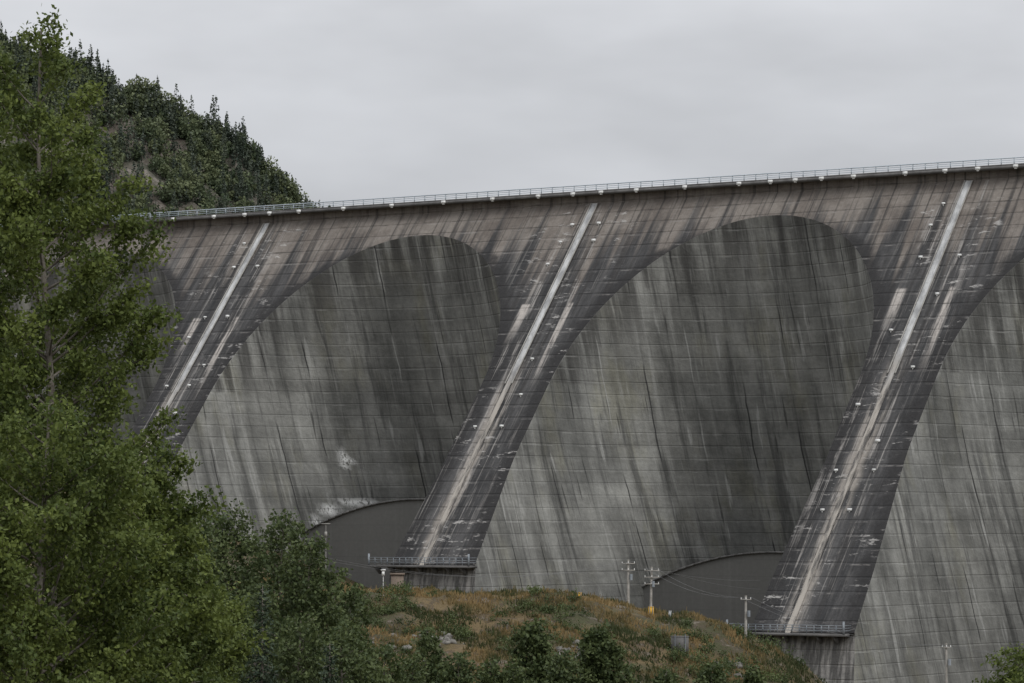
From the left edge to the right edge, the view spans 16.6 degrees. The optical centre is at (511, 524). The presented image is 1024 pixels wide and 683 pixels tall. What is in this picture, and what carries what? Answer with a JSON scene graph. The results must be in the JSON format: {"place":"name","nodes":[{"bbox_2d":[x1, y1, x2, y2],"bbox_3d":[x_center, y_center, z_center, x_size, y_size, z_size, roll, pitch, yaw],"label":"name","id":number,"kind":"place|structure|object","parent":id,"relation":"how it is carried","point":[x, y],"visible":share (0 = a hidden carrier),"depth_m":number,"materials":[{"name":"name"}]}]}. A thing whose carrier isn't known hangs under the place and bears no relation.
{"place":"outdoors","nodes":[
{"label":"outdoors","id":0,"kind":"place"},
{"bbox_2d":[0,66,294,219],"bbox_3d":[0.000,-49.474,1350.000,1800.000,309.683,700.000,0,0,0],"label":"mountain","id":1,"kind":"structure","parent":0,"point":[154,176],"depth_m":1263.46,"materials":[{"name":"green plant"}]},
{"bbox_2d":[0,21,330,223],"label":"mountain forest","id":2,"kind":"object","parent":1,"relation":"on","point":[213,142],"visible":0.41,"depth_m":1278.51,"materials":[{"name":"green plant"}]},
{"bbox_2d":[8,466,821,682],"bbox_3d":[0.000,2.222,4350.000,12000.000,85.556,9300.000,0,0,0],"label":"ground","id":3,"kind":"structure","parent":0,"point":[720,643],"depth_m":392.36,"materials":[{"name":"brown plant"}]},
{"bbox_2d":[0,50,165,679],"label":"birch tree","id":4,"kind":"object","parent":3,"relation":"on","point":[37,271],"visible":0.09,"depth_m":72.33,"materials":[{"name":"green plant"}]},
{"bbox_2d":[0,390,201,682],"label":"birch tree","id":5,"kind":"object","parent":3,"relation":"on","point":[26,631],"visible":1,"depth_m":65.39,"materials":[{"name":"green plant"}]},
{"bbox_2d":[0,4,231,682],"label":"birch tree","id":6,"kind":"object","parent":3,"relation":"on","point":[24,210],"visible":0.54,"depth_m":69.36,"materials":[{"name":"green plant"}]},
{"bbox_2d":[65,417,277,682],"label":"birch tree","id":7,"kind":"object","parent":3,"relation":"on","point":[159,506],"visible":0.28,"depth_m":75.66,"materials":[{"name":"green plant"}]},
{"bbox_2d":[160,507,246,679],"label":"alder tree","id":8,"kind":"object","parent":3,"relation":"on","point":[208,535],"visible":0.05,"depth_m":189.78,"materials":[{"name":"green plant"}]},
{"bbox_2d":[163,546,263,682],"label":"birch tree","id":9,"kind":"object","parent":3,"relation":"on","point":[205,568],"visible":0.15,"depth_m":81.90,"materials":[{"name":"green plant"}]},
{"bbox_2d":[185,578,259,682],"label":"alder tree","id":10,"kind":"object","parent":3,"relation":"on","point":[245,660],"visible":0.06,"depth_m":159.91,"materials":[{"name":"green plant"}]},
{"bbox_2d":[197,498,274,681],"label":"alder tree","id":11,"kind":"object","parent":3,"relation":"on","point":[223,544],"visible":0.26,"depth_m":204.31,"materials":[{"name":"green plant"}]},
{"bbox_2d":[240,584,281,682],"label":"spruce tree","id":12,"kind":"object","parent":3,"relation":"on","point":[261,672],"visible":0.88,"depth_m":149.93,"materials":[{"name":"green plant"}]},
{"bbox_2d":[231,583,308,682],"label":"alder tree","id":13,"kind":"object","parent":3,"relation":"on","point":[253,606],"visible":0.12,"depth_m":170.02,"materials":[{"name":"green plant"}]},
{"bbox_2d":[226,507,327,681],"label":"alder tree","id":14,"kind":"object","parent":3,"relation":"on","point":[255,550],"visible":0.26,"depth_m":199.17,"materials":[{"name":"green plant"}]},
{"bbox_2d":[245,609,347,682],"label":"alder tree","id":15,"kind":"object","parent":3,"relation":"on","point":[292,650],"visible":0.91,"depth_m":164.52,"materials":[{"name":"green plant"}]},
{"bbox_2d":[266,530,351,681],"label":"alder tree","id":16,"kind":"object","parent":3,"relation":"on","point":[308,597],"visible":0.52,"depth_m":189.88,"materials":[{"name":"green plant"}]},
{"bbox_2d":[321,523,329,568],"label":"street lamp","id":17,"kind":"object","parent":3,"relation":"on","point":[325,542],"visible":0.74,"depth_m":559.85,"materials":[{"name":"metal"}]},
{"bbox_2d":[317,643,339,682],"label":"spruce tree","id":18,"kind":"object","parent":3,"relation":"on","point":[328,678],"visible":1,"depth_m":159.96,"materials":[{"name":"green plant"}]},
{"bbox_2d":[298,567,371,679],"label":"alder tree","id":19,"kind":"object","parent":3,"relation":"on","point":[351,599],"visible":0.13,"depth_m":199.90,"materials":[{"name":"green plant"}]},
{"bbox_2d":[315,621,385,682],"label":"alder tree","id":20,"kind":"object","parent":3,"relation":"on","point":[357,671],"visible":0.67,"depth_m":184.33,"materials":[{"name":"green plant"}]},
{"bbox_2d":[330,582,391,682],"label":"alder tree","id":21,"kind":"object","parent":3,"relation":"on","point":[366,621],"visible":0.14,"depth_m":239.58,"materials":[{"name":"green plant"}]},
{"bbox_2d":[346,638,390,682],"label":"alder tree","id":22,"kind":"object","parent":3,"relation":"on","point":[376,662],"visible":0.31,"depth_m":199.53,"materials":[{"name":"green plant"}]},
{"bbox_2d":[381,569,385,585],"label":"street lamp","id":23,"kind":"object","parent":3,"relation":"on","point":[383,572],"visible":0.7,"depth_m":592.41,"materials":[{"name":"grey metal"}]},
{"bbox_2d":[372,640,408,682],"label":"alder tree","id":24,"kind":"object","parent":3,"relation":"on","point":[393,670],"visible":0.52,"depth_m":249.81,"materials":[{"name":"green plant"}]},
{"bbox_2d":[390,573,404,587],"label":"hut","id":25,"kind":"object","parent":3,"relation":"on","point":[396,577],"visible":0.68,"depth_m":591.76,"materials":[{"name":"beige concrete"}]},
{"bbox_2d":[394,650,434,682],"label":"alder bush","id":26,"kind":"object","parent":3,"relation":"on","point":[414,677],"visible":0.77,"depth_m":329.80,"materials":[{"name":"green plant"}]},
{"bbox_2d":[403,624,450,682],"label":"alder bush","id":27,"kind":"object","parent":3,"relation":"on","point":[432,644],"visible":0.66,"depth_m":344.12,"materials":[{"name":"green plant"}]},
{"bbox_2d":[435,650,482,682],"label":"alder bush","id":28,"kind":"object","parent":3,"relation":"on","point":[453,673],"visible":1,"depth_m":339.72,"materials":[{"name":"green plant"}]},
{"bbox_2d":[475,657,509,682],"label":"alder bush","id":29,"kind":"object","parent":3,"relation":"on","point":[486,676],"visible":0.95,"depth_m":344.52,"materials":[{"name":"green plant"}]},
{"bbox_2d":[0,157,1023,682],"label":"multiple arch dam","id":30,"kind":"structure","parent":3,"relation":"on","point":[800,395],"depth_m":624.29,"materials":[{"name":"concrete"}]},
{"bbox_2d":[493,658,534,682],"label":"alder bush","id":31,"kind":"object","parent":3,"relation":"on","point":[517,673],"visible":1,"depth_m":344.70,"materials":[{"name":"green plant"}]},
{"bbox_2d":[498,618,555,682],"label":"alder bush","id":32,"kind":"object","parent":3,"relation":"on","point":[534,644],"visible":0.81,"depth_m":361.14,"materials":[{"name":"green plant"}]},
{"bbox_2d":[231,576,826,682],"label":"grass tufts","id":33,"kind":"object","parent":3,"relation":"on","point":[594,598],"visible":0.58,"depth_m":393.38,"materials":[{"name":"plant"}]},
{"bbox_2d":[372,630,742,682],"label":"rock pile","id":34,"kind":"object","parent":3,"relation":"on","point":[447,639],"visible":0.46,"depth_m":383.20,"materials":[{"name":"stone"}]},
{"bbox_2d":[534,649,588,682],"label":"alder bush","id":35,"kind":"object","parent":3,"relation":"on","point":[560,664],"visible":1,"depth_m":349.24,"materials":[{"name":"green plant"}]},
{"bbox_2d":[352,580,834,682],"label":"scrub bushes","id":36,"kind":"object","parent":3,"relation":"on","point":[678,653],"visible":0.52,"depth_m":390.96,"materials":[{"name":"green plant"}]},
{"bbox_2d":[573,619,630,682],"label":"alder bush","id":37,"kind":"object","parent":3,"relation":"on","point":[600,660],"visible":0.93,"depth_m":363.91,"materials":[{"name":"green plant"}]},
{"bbox_2d":[609,663,640,682],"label":"alder bush","id":38,"kind":"object","parent":3,"relation":"on","point":[627,677],"visible":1,"depth_m":351.57,"materials":[{"name":"green plant"}]},
{"bbox_2d":[621,560,634,604],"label":"utility pole","id":39,"kind":"object","parent":3,"relation":"on","point":[628,589],"visible":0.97,"depth_m":411.87,"materials":[{"name":"grey wood"}]},
{"bbox_2d":[648,606,653,615],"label":"yellow marker box","id":40,"kind":"object","parent":3,"relation":"on","point":[651,609],"visible":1,"depth_m":401.79,"materials":[{"name":"paint"}]},
{"bbox_2d":[644,567,658,606],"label":"utility pole","id":41,"kind":"object","parent":3,"relation":"on","point":[652,582],"visible":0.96,"depth_m":417.87,"materials":[{"name":"grey wood"}]},
{"bbox_2d":[649,667,680,682],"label":"alder bush","id":42,"kind":"object","parent":3,"relation":"on","point":[664,676],"visible":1,"depth_m":355.89,"materials":[{"name":"green plant"}]},
{"bbox_2d":[671,634,688,651],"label":"concrete utility box","id":43,"kind":"object","parent":3,"relation":"on","point":[681,640],"visible":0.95,"depth_m":387.33,"materials":[{"name":"grey concrete"}]},
{"bbox_2d":[692,660,731,682],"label":"alder bush","id":44,"kind":"object","parent":3,"relation":"on","point":[717,675],"visible":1,"depth_m":361.36,"materials":[{"name":"green plant"}]},
{"bbox_2d":[741,596,750,637],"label":"utility pole","id":45,"kind":"object","parent":3,"relation":"on","point":[747,613],"visible":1,"depth_m":397.88,"materials":[{"name":"grey wood"}]},
{"bbox_2d":[732,663,766,682],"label":"alder bush","id":46,"kind":"object","parent":3,"relation":"on","point":[753,676],"visible":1,"depth_m":365.56,"materials":[{"name":"green plant"}]},
{"bbox_2d":[942,643,950,682],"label":"utility pole","id":47,"kind":"object","parent":3,"relation":"on","point":[949,660],"visible":1,"depth_m":379.88,"materials":[{"name":"grey wood"}]},
{"bbox_2d":[257,544,1021,653],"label":"overhead wires","id":48,"kind":"object","parent":47,"relation":"attached to","point":[659,576],"visible":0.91,"depth_m":386.88,"materials":[{"name":"metal"}]},
{"bbox_2d":[972,642,1023,682],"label":"birch tree","id":49,"kind":"object","parent":3,"relation":"on","point":[1015,672],"visible":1,"depth_m":99.75,"materials":[{"name":"green plant"}]},
{"bbox_2d":[0,0,1023,207],"label":"sky","id":50,"kind":"structure","parent":0,"point":[351,99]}
]}

